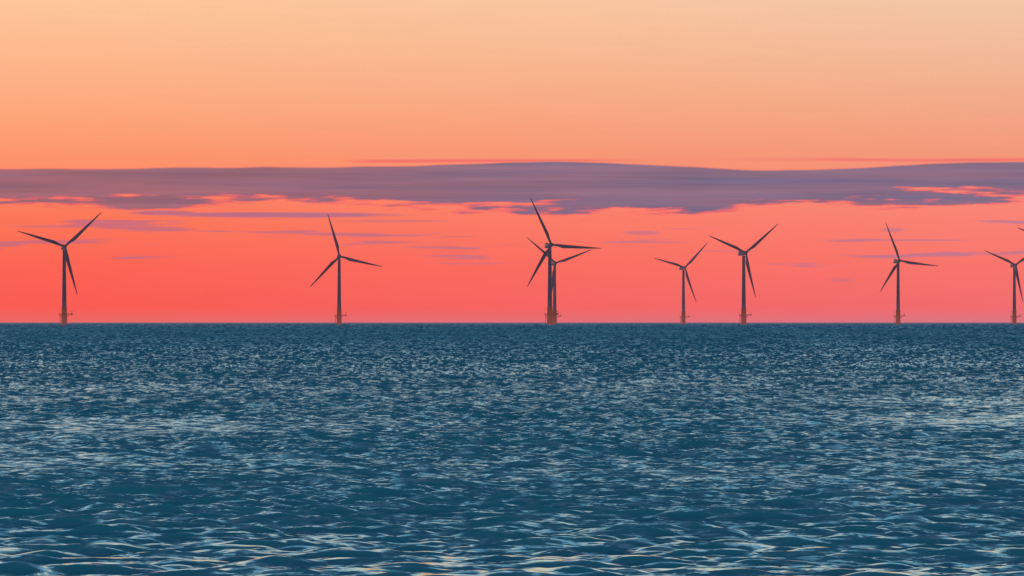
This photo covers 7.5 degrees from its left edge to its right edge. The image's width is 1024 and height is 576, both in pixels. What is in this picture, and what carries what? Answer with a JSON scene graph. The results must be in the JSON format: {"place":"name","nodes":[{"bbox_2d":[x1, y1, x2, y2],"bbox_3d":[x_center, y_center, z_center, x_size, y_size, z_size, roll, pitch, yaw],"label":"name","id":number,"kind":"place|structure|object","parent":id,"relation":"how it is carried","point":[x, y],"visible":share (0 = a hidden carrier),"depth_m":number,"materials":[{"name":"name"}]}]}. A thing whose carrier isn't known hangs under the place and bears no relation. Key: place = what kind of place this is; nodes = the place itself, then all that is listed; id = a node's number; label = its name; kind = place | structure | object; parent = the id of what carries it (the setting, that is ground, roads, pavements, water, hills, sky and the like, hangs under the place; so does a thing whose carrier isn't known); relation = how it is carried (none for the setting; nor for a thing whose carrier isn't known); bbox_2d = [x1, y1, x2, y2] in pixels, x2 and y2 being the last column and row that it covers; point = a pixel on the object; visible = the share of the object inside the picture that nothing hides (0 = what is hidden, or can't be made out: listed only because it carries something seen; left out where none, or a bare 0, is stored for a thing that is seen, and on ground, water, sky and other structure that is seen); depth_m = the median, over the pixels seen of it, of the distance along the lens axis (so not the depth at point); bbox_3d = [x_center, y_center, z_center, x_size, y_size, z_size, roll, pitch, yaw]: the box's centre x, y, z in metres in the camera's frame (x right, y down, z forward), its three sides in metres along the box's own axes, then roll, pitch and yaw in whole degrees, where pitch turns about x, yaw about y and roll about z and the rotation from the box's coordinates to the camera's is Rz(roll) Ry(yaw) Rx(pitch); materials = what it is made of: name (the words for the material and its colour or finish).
{"place":"outdoors","nodes":[
{"label":"outdoors","id":0,"kind":"place"},
{"bbox_2d":[0,322,1023,575],"bbox_3d":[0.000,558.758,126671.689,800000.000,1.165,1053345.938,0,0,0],"label":"sea","id":1,"kind":"structure","parent":0,"point":[506,448],"depth_m":152.24,"materials":[{"name":"liquid"}]},
{"bbox_2d":[18,213,100,324],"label":"turbine","id":2,"kind":"object","parent":1,"relation":"in","point":[63,317],"visible":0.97,"depth_m":8080.16,"materials":[{"name":"metal"}]},
{"bbox_2d":[310,215,382,324],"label":"turbine","id":3,"kind":"object","parent":1,"relation":"in","point":[339,312],"visible":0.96,"depth_m":9286.15,"materials":[{"name":"metal"}]},
{"bbox_2d":[528,238,591,323],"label":"turbine","id":4,"kind":"object","parent":1,"relation":"in","point":[554,263],"visible":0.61,"depth_m":10340.82,"materials":[{"name":"metal"}]},
{"bbox_2d":[527,199,599,324],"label":"turbine","id":5,"kind":"object","parent":1,"relation":"in","point":[549,313],"visible":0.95,"depth_m":7917.09,"materials":[{"name":"metal"}]},
{"bbox_2d":[655,242,707,323],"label":"turbine","id":6,"kind":"object","parent":1,"relation":"in","point":[682,316],"visible":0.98,"depth_m":11198.01,"materials":[{"name":"metal"}]},
{"bbox_2d":[708,223,778,324],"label":"turbine","id":7,"kind":"object","parent":1,"relation":"in","point":[743,315],"visible":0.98,"depth_m":8813.44,"materials":[{"name":"metal"}]},
{"bbox_2d":[880,224,936,323],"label":"turbine","id":8,"kind":"object","parent":1,"relation":"in","point":[898,260],"visible":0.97,"depth_m":9955.62,"materials":[{"name":"metal"}]},
{"bbox_2d":[984,250,1023,323],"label":"turbine","id":9,"kind":"object","parent":1,"relation":"in","point":[1014,316],"visible":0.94,"depth_m":10688.52,"materials":[{"name":"metal"}]},
{"bbox_2d":[0,0,1023,321],"label":"sky","id":10,"kind":"structure","parent":0,"point":[214,143],"materials":[{"name":"orange"}]}
]}

